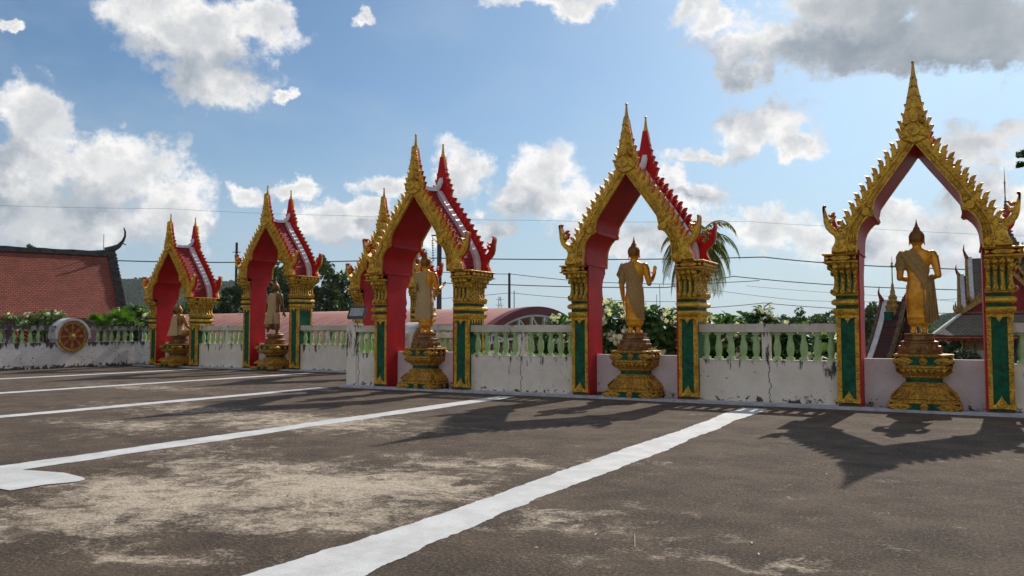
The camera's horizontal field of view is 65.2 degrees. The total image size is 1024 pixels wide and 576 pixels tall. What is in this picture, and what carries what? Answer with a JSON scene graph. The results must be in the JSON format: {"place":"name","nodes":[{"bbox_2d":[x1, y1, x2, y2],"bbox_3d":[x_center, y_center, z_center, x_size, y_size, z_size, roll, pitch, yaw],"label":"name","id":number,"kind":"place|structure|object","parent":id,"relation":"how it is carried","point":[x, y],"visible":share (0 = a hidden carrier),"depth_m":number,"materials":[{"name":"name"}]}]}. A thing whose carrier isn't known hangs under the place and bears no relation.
{"place":"outdoors","nodes":[
{"label":"outdoors","id":0,"kind":"place"},
{"bbox_2d":[2,330,28,342],"bbox_3d":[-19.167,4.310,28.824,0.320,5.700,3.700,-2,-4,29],"label":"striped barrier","id":1,"kind":"object","parent":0,"point":[25,332],"visible":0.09,"depth_m":30.16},
{"bbox_2d":[0,228,126,342],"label":"temple hall","id":2,"kind":"structure","parent":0,"point":[79,284],"depth_m":46.67,"materials":[{"name":"red tile"}]},
{"bbox_2d":[0,326,134,370],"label":"parapet wall","id":3,"kind":"structure","parent":0,"point":[28,355],"depth_m":30.02,"materials":[{"name":"white concrete"}]},
{"bbox_2d":[48,318,90,353],"bbox_3d":[-16.885,1.822,30.549,0.470,1.350,1.403,-2,-4,29],"label":"wheel medallion","id":4,"kind":"object","parent":3,"relation":"attached to","point":[70,335],"visible":1,"depth_m":30.40,"materials":[{"name":"gold metal"}]},
{"bbox_2d":[124,280,323,317],"bbox_3d":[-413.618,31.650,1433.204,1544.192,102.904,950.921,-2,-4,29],"label":"hill","id":5,"kind":"structure","parent":0,"point":[134,300],"depth_m":1347.01,"materials":[{"name":"green plant"}]},
{"bbox_2d":[122,277,617,324],"bbox_3d":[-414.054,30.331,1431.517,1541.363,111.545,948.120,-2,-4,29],"label":"hill forest","id":6,"kind":"object","parent":5,"relation":"on","point":[229,283],"visible":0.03,"depth_m":1381.93,"materials":[{"name":"green plant"}]},
{"bbox_2d":[0,205,963,233],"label":"power line","id":7,"kind":"object","parent":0,"point":[390,217],"visible":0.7,"depth_m":75.47,"materials":[{"name":"grey"}]},
{"bbox_2d":[0,365,1023,575],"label":"terrace floor","id":8,"kind":"structure","parent":0,"point":[904,494],"depth_m":7.36,"materials":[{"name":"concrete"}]},
{"bbox_2d":[0,468,84,489],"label":"painted cross line","id":9,"kind":"object","parent":8,"relation":"on","point":[12,479],"visible":1,"depth_m":7.57,"materials":[{"name":"white paint"}]},
{"bbox_2d":[0,369,194,378],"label":"parking line","id":10,"kind":"object","parent":8,"relation":"on","point":[94,374],"visible":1,"depth_m":25.82,"materials":[{"name":"white paint"}]},
{"bbox_2d":[134,326,149,364],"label":"parapet wall","id":11,"kind":"structure","parent":8,"relation":"on","point":[142,352],"depth_m":32.60,"materials":[{"name":"white concrete"}]},
{"bbox_2d":[0,373,309,393],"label":"parking line","id":12,"kind":"object","parent":8,"relation":"on","point":[142,383],"visible":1,"depth_m":20.98,"materials":[{"name":"white paint"}]},
{"bbox_2d":[0,387,324,417],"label":"parking line","id":13,"kind":"object","parent":8,"relation":"on","point":[82,409],"visible":1,"depth_m":15.47,"materials":[{"name":"white paint"}]},
{"bbox_2d":[154,344,188,366],"bbox_3d":[-13.198,2.658,31.615,1.293,0.900,1.293,-2,-4,29],"label":"statue pedestal","id":14,"kind":"object","parent":8,"relation":"on","point":[177,356],"visible":0.81,"depth_m":31.19,"materials":[{"name":"gold metal"}]},
{"bbox_2d":[167,303,188,343],"bbox_3d":[-13.142,1.382,31.715,1.089,1.660,0.802,-2,-4,29],"label":"seated statue","id":15,"kind":"object","parent":14,"relation":"on","point":[178,333],"visible":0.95,"depth_m":31.48,"materials":[{"name":"gold metal"}]},
{"bbox_2d":[142,214,222,365],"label":"temple gate","id":16,"kind":"structure","parent":8,"relation":"on","point":[178,267],"depth_m":31.79,"materials":[{"name":"red paint"}]},
{"bbox_2d":[199,326,242,367],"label":"parapet wall","id":17,"kind":"structure","parent":8,"relation":"on","point":[228,352],"depth_m":30.32,"materials":[{"name":"white concrete"}]},
{"bbox_2d":[132,364,345,372],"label":"kerb","id":18,"kind":"structure","parent":8,"relation":"on","point":[250,369],"depth_m":29.29,"materials":[{"name":"paint"}]},
{"bbox_2d":[0,396,509,469],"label":"parking line","id":19,"kind":"object","parent":8,"relation":"on","point":[55,461],"visible":1,"depth_m":10.42,"materials":[{"name":"white paint"}]},
{"bbox_2d":[249,344,288,370],"bbox_3d":[-8.608,2.510,29.049,1.293,0.920,1.293,-2,-4,29],"label":"statue pedestal","id":20,"kind":"object","parent":8,"relation":"on","point":[274,359],"visible":0.84,"depth_m":28.62,"materials":[{"name":"gold metal"}]},
{"bbox_2d":[264,280,285,344],"bbox_3d":[-8.613,0.847,29.130,0.730,2.410,0.712,-2,-4,29],"label":"standing statue","id":21,"kind":"object","parent":20,"relation":"on","point":[272,320],"visible":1,"depth_m":28.98,"materials":[{"name":"gold metal"}]},
{"bbox_2d":[235,185,322,369],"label":"temple gate","id":22,"kind":"structure","parent":8,"relation":"on","point":[273,242],"depth_m":29.28,"materials":[{"name":"red paint"}]},
{"bbox_2d":[300,325,346,370],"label":"parapet wall","id":23,"kind":"structure","parent":8,"relation":"on","point":[329,354],"depth_m":27.81,"materials":[{"name":"white concrete"}]},
{"bbox_2d":[346,324,374,385],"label":"parapet wall","id":24,"kind":"structure","parent":8,"relation":"on","point":[360,365],"depth_m":20.21,"materials":[{"name":"white concrete"}]},
{"bbox_2d":[347,306,366,323],"bbox_3d":[-3.957,0.693,20.486,0.460,0.454,0.269,-1,-3,17],"label":"flood light","id":25,"kind":"object","parent":24,"relation":"on","point":[356,312],"visible":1,"depth_m":20.45,"materials":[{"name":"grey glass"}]},
{"bbox_2d":[345,188,443,325],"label":"temple gate","id":26,"kind":"structure","parent":8,"relation":"on","point":[360,291],"depth_m":26.64,"materials":[{"name":"gold tile"}]},
{"bbox_2d":[364,333,452,351],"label":"building wall","id":27,"kind":"structure","parent":8,"relation":"on","point":[443,336],"depth_m":23.95,"materials":[{"name":"concrete"}]},
{"bbox_2d":[405,322,432,347],"bbox_3d":[-2.733,1.612,22.910,0.470,1.260,1.310,-2,-4,29],"label":"wheel medallion","id":28,"kind":"object","parent":27,"relation":"attached to","point":[412,329],"visible":0.18,"depth_m":22.48,"materials":[{"name":"concrete"}]},
{"bbox_2d":[435,324,452,332],"bbox_3d":[-1.947,1.239,24.326,0.035,0.268,1.360,-2,-4,29],"label":"metal frame","id":29,"kind":"object","parent":27,"relation":"on","point":[443,324],"visible":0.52,"depth_m":24.07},
{"bbox_2d":[396,348,448,388],"bbox_3d":[-2.083,1.943,19.290,1.164,1.000,0.861,-2,-4,29],"label":"statue pedestal","id":30,"kind":"object","parent":8,"relation":"on","point":[425,372],"visible":0.98,"depth_m":19.00,"materials":[{"name":"gold metal"}]},
{"bbox_2d":[410,251,445,347],"bbox_3d":[-2.060,0.251,19.401,0.736,2.390,0.778,-2,-4,29],"label":"standing statue","id":31,"kind":"object","parent":30,"relation":"on","point":[425,279],"visible":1,"depth_m":19.25,"materials":[{"name":"gold metal"}]},
{"bbox_2d":[362,134,496,389],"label":"temple gate","id":32,"kind":"structure","parent":8,"relation":"on","point":[421,209],"depth_m":19.46,"materials":[{"name":"gold tile"}]},
{"bbox_2d":[432,325,452,351],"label":"parapet wall","id":33,"kind":"structure","parent":8,"relation":"on","point":[444,328],"depth_m":25.40,"materials":[{"name":"white concrete"}]},
{"bbox_2d":[242,408,765,575],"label":"parking line","id":34,"kind":"object","parent":8,"relation":"on","point":[366,556],"visible":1,"depth_m":5.94,"materials":[{"name":"white paint"}]},
{"bbox_2d":[471,325,572,393],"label":"parapet wall","id":35,"kind":"structure","parent":8,"relation":"on","point":[520,368],"depth_m":17.93,"materials":[{"name":"white concrete"}]},
{"bbox_2d":[603,350,664,398],"bbox_3d":[2.585,1.802,16.680,1.164,1.000,0.861,-2,-4,29],"label":"statue pedestal","id":36,"kind":"object","parent":8,"relation":"on","point":[635,378],"visible":0.98,"depth_m":16.39,"materials":[{"name":"gold tile"}]},
{"bbox_2d":[616,237,656,350],"bbox_3d":[2.578,0.109,16.775,0.824,2.390,0.723,-2,-4,29],"label":"standing statue","id":37,"kind":"object","parent":36,"relation":"on","point":[632,272],"visible":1,"depth_m":16.65,"materials":[{"name":"gold metal"}]},
{"bbox_2d":[558,103,717,399],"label":"temple gate","id":38,"kind":"structure","parent":8,"relation":"on","point":[631,180],"depth_m":16.75,"materials":[{"name":"gold tile"}]},
{"bbox_2d":[339,385,1023,417],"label":"kerb","id":39,"kind":"structure","parent":8,"relation":"on","point":[885,409],"depth_m":15.44,"materials":[{"name":"paint"}]},
{"bbox_2d":[822,61,1023,412],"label":"temple gate","id":40,"kind":"structure","parent":39,"relation":"on","point":[987,383],"depth_m":13.95,"materials":[{"name":"gold tile"}]},
{"bbox_2d":[699,323,838,404],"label":"parapet wall","id":41,"kind":"structure","parent":8,"relation":"on","point":[804,379],"depth_m":15.30,"materials":[{"name":"white concrete"}]},
{"bbox_2d":[887,353,962,411],"bbox_3d":[7.253,1.661,14.070,1.164,1.000,0.861,-2,-4,29],"label":"statue pedestal","id":42,"kind":"object","parent":8,"relation":"on","point":[924,387],"visible":0.99,"depth_m":13.79,"materials":[{"name":"gold tile"}]},
{"bbox_2d":[894,220,942,353],"bbox_3d":[7.202,-0.030,14.188,0.721,2.390,0.720,1,-3,-12],"label":"standing statue","id":43,"kind":"object","parent":42,"relation":"on","point":[916,261],"visible":1,"depth_m":14.06,"materials":[{"name":"gold metal"}]},
{"bbox_2d":[1013,323,1023,412],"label":"parapet wall","id":44,"kind":"structure","parent":8,"relation":"on","point":[1018,328],"depth_m":13.32,"materials":[{"name":"white concrete"}]},
{"bbox_2d":[0,0,1023,318],"label":"sky","id":45,"kind":"structure","parent":0,"point":[770,112],"materials":[{"name":"blue"}]},
{"bbox_2d":[117,257,964,269],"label":"power line","id":46,"kind":"object","parent":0,"point":[565,259],"visible":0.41,"depth_m":62.17,"materials":[{"name":"grey metal"}]},
{"bbox_2d":[443,272,646,283],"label":"power line","id":47,"kind":"object","parent":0,"point":[548,278],"visible":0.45,"depth_m":70.13,"materials":[{"name":"grey"}]},
{"bbox_2d":[442,293,670,301],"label":"power line","id":48,"kind":"object","parent":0,"point":[564,297],"visible":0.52,"depth_m":80.04,"materials":[{"name":"grey"}]},
{"bbox_2d":[442,276,956,289],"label":"power line","id":49,"kind":"object","parent":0,"point":[712,280],"visible":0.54,"depth_m":64.08,"materials":[{"name":"grey metal"}]},
{"bbox_2d":[484,349,963,355],"bbox_3d":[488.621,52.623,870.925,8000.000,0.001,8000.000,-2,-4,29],"label":"ground","id":50,"kind":"structure","parent":0,"point":[491,351],"depth_m":220.87,"materials":[{"name":"green plant"}]},
{"bbox_2d":[0,313,33,342],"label":"plumeria shrub","id":51,"kind":"object","parent":50,"relation":"on","point":[16,318],"visible":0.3,"depth_m":35.93,"materials":[{"name":"green plant"}]},
{"bbox_2d":[20,309,68,342],"bbox_3d":[-21.073,4.242,35.711,2.303,6.593,2.191,-2,-4,29],"label":"plumeria shrub","id":52,"kind":"object","parent":50,"relation":"on","point":[34,322],"visible":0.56,"depth_m":35.68,"materials":[{"name":"green plant"}]},
{"bbox_2d":[84,313,123,341],"bbox_3d":[-17.896,4.265,34.881,1.936,6.443,1.485,-2,-4,29],"label":"fan palm","id":53,"kind":"object","parent":50,"relation":"on","point":[96,318],"visible":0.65,"depth_m":34.76,"materials":[{"name":"green plant"}]},
{"bbox_2d":[97,307,145,341],"bbox_3d":[-17.272,4.164,35.282,2.011,6.689,1.591,1,-3,-26],"label":"fan palm","id":54,"kind":"object","parent":50,"relation":"on","point":[120,315],"visible":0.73,"depth_m":35.26,"materials":[{"name":"green plant"}]},
{"bbox_2d":[106,302,150,341],"bbox_3d":[-17.454,4.133,36.790,2.523,6.928,2.455,0,-3,-5],"label":"plumeria shrub","id":55,"kind":"object","parent":50,"relation":"on","point":[142,313],"visible":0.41,"depth_m":36.69,"materials":[{"name":"green plant"}]},
{"bbox_2d":[173,302,214,314],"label":"tree","id":56,"kind":"object","parent":50,"relation":"on","point":[185,308],"visible":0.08,"depth_m":87.74,"materials":[{"name":"green plant"}]},
{"bbox_2d":[212,284,242,313],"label":"tree","id":57,"kind":"object","parent":50,"relation":"on","point":[223,306],"visible":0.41,"depth_m":84.53,"materials":[{"name":"green plant"}]},
{"bbox_2d":[233,243,240,312],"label":"utility pole","id":58,"kind":"object","parent":50,"relation":"on","point":[236,252],"visible":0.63,"depth_m":100.25,"materials":[{"name":"grey concrete"}]},
{"bbox_2d":[240,259,289,312],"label":"tree","id":59,"kind":"object","parent":50,"relation":"on","point":[281,278],"visible":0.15,"depth_m":88.77,"materials":[{"name":"green plant"}]},
{"bbox_2d":[284,255,352,311],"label":"tree","id":60,"kind":"object","parent":50,"relation":"on","point":[332,293],"visible":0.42,"depth_m":87.04,"materials":[{"name":"green plant"}]},
{"bbox_2d":[113,306,564,354],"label":"market hall","id":61,"kind":"structure","parent":50,"relation":"on","point":[536,315],"depth_m":48.03,"materials":[{"name":"pink metal"}]},
{"bbox_2d":[336,265,354,305],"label":"tree","id":62,"kind":"object","parent":50,"relation":"on","point":[345,280],"visible":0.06,"depth_m":90.53,"materials":[{"name":"green plant"}]},
{"bbox_2d":[431,235,441,308],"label":"utility pole","id":63,"kind":"object","parent":50,"relation":"on","point":[439,260],"visible":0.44,"depth_m":55.05,"materials":[{"name":"grey concrete"}]},
{"bbox_2d":[508,273,510,354],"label":"utility pole","id":64,"kind":"object","parent":50,"relation":"on","point":[509,291],"visible":0.34,"depth_m":90.00,"materials":[{"name":"grey concrete"}]},
{"bbox_2d":[528,313,571,355],"bbox_3d":[1.379,3.758,22.304,2.214,6.117,2.151,1,-3,-20],"label":"plumeria shrub","id":65,"kind":"object","parent":50,"relation":"on","point":[559,319],"visible":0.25,"depth_m":22.09,"materials":[{"name":"green plant"}]},
{"bbox_2d":[563,298,654,353],"bbox_3d":[2.692,3.466,21.352,2.784,6.596,2.796,-2,-4,29],"label":"plumeria shrub","id":66,"kind":"object","parent":50,"relation":"on","point":[612,335],"visible":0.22,"depth_m":20.57,"materials":[{"name":"green plant"}]},
{"bbox_2d":[643,302,676,354],"bbox_3d":[4.016,3.550,20.801,2.654,6.370,2.761,-2,-4,29],"label":"plumeria shrub","id":67,"kind":"object","parent":50,"relation":"on","point":[662,331],"visible":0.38,"depth_m":20.12,"materials":[{"name":"green plant"}]},
{"bbox_2d":[660,220,739,297],"bbox_3d":[5.857,2.423,24.818,2.432,9.048,2.506,-2,-4,29],"label":"coconut palm","id":68,"kind":"object","parent":50,"relation":"on","point":[717,247],"visible":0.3,"depth_m":24.70,"materials":[{"name":"green plant"}]},
{"bbox_2d":[674,310,761,358],"bbox_3d":[5.108,3.609,19.774,2.401,6.141,2.251,-2,-4,29],"label":"plumeria shrub","id":69,"kind":"object","parent":50,"relation":"on","point":[727,318],"visible":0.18,"depth_m":19.35,"materials":[{"name":"green plant"}]},
{"bbox_2d":[727,302,799,359],"bbox_3d":[6.340,3.536,20.362,2.250,6.350,2.198,0,-3,-6],"label":"plumeria shrub","id":70,"kind":"object","parent":50,"relation":"on","point":[760,316],"visible":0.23,"depth_m":20.08,"materials":[{"name":"green plant"}]},
{"bbox_2d":[779,314,793,322],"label":"tree","id":71,"kind":"object","parent":50,"relation":"on","point":[783,317],"visible":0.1,"depth_m":170.18,"materials":[{"name":"green plant"}]},
{"bbox_2d":[772,321,836,360],"bbox_3d":[7.297,3.749,19.843,2.505,5.870,2.363,-2,-4,29],"label":"plumeria shrub","id":72,"kind":"object","parent":50,"relation":"on","point":[810,338],"visible":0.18,"depth_m":19.46,"materials":[{"name":"green plant"}]},
{"bbox_2d":[788,307,829,323],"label":"tree","id":73,"kind":"object","parent":50,"relation":"on","point":[816,319],"visible":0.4,"depth_m":129.31,"materials":[{"name":"green plant"}]},
{"bbox_2d":[813,310,835,332],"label":"tree","id":74,"kind":"object","parent":50,"relation":"on","point":[829,313],"visible":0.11,"depth_m":150.01,"materials":[{"name":"green plant"}]},
{"bbox_2d":[865,301,877,338],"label":"tree","id":75,"kind":"object","parent":50,"relation":"on","point":[870,316],"visible":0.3,"depth_m":74.23,"materials":[{"name":"green plant"}]},
{"bbox_2d":[810,318,962,348],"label":"distant woods","id":76,"kind":"object","parent":50,"relation":"on","point":[931,328],"visible":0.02,"depth_m":233.50,"materials":[{"name":"green plant"}]},
{"bbox_2d":[865,257,920,358],"bbox_3d":[16.972,3.020,35.115,4.918,8.955,1.800,2,-4,-36],"label":"shrine","id":77,"kind":"object","parent":50,"relation":"on","point":[891,327],"visible":0.36,"depth_m":34.94,"materials":[{"name":"red tile"}]},
{"bbox_2d":[935,340,961,358],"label":"bush","id":78,"kind":"object","parent":50,"relation":"on","point":[941,344],"depth_m":47.85,"materials":[{"name":"green plant"}]},
{"bbox_2d":[942,340,982,359],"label":"bush","id":79,"kind":"object","parent":50,"relation":"on","point":[953,347],"visible":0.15,"depth_m":45.74,"materials":[{"name":"green plant"}]},
{"bbox_2d":[933,172,1023,363],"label":"ornate pavilion","id":80,"kind":"structure","parent":50,"relation":"on","point":[965,325],"depth_m":46.57,"materials":[{"name":"grey tile"}]},
{"bbox_2d":[1015,150,1023,167],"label":"tree","id":81,"kind":"object","parent":50,"relation":"on","point":[1020,154],"visible":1,"depth_m":25.26,"materials":[{"name":"green plant"}]},
{"bbox_2d":[708,289,948,301],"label":"power line","id":82,"kind":"object","parent":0,"point":[791,299],"visible":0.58,"depth_m":85.05,"materials":[{"name":"grey"}]},
{"bbox_2d":[710,303,954,313],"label":"power line","id":83,"kind":"object","parent":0,"point":[806,306],"visible":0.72,"depth_m":70.00,"materials":[{"name":"grey"}]},
{"bbox_2d":[752,286,956,301],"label":"power line","id":84,"kind":"object","parent":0,"point":[829,292],"visible":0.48,"depth_m":95.11,"materials":[{"name":"grey"}]},
{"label":"low hill","id":85,"kind":"structure","parent":0,"visible":0},
{"bbox_2d":[615,312,956,328],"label":"hill forest","id":86,"kind":"object","parent":85,"relation":"on","point":[944,318],"visible":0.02,"depth_m":768.48,"materials":[{"name":"green plant"}]}
]}

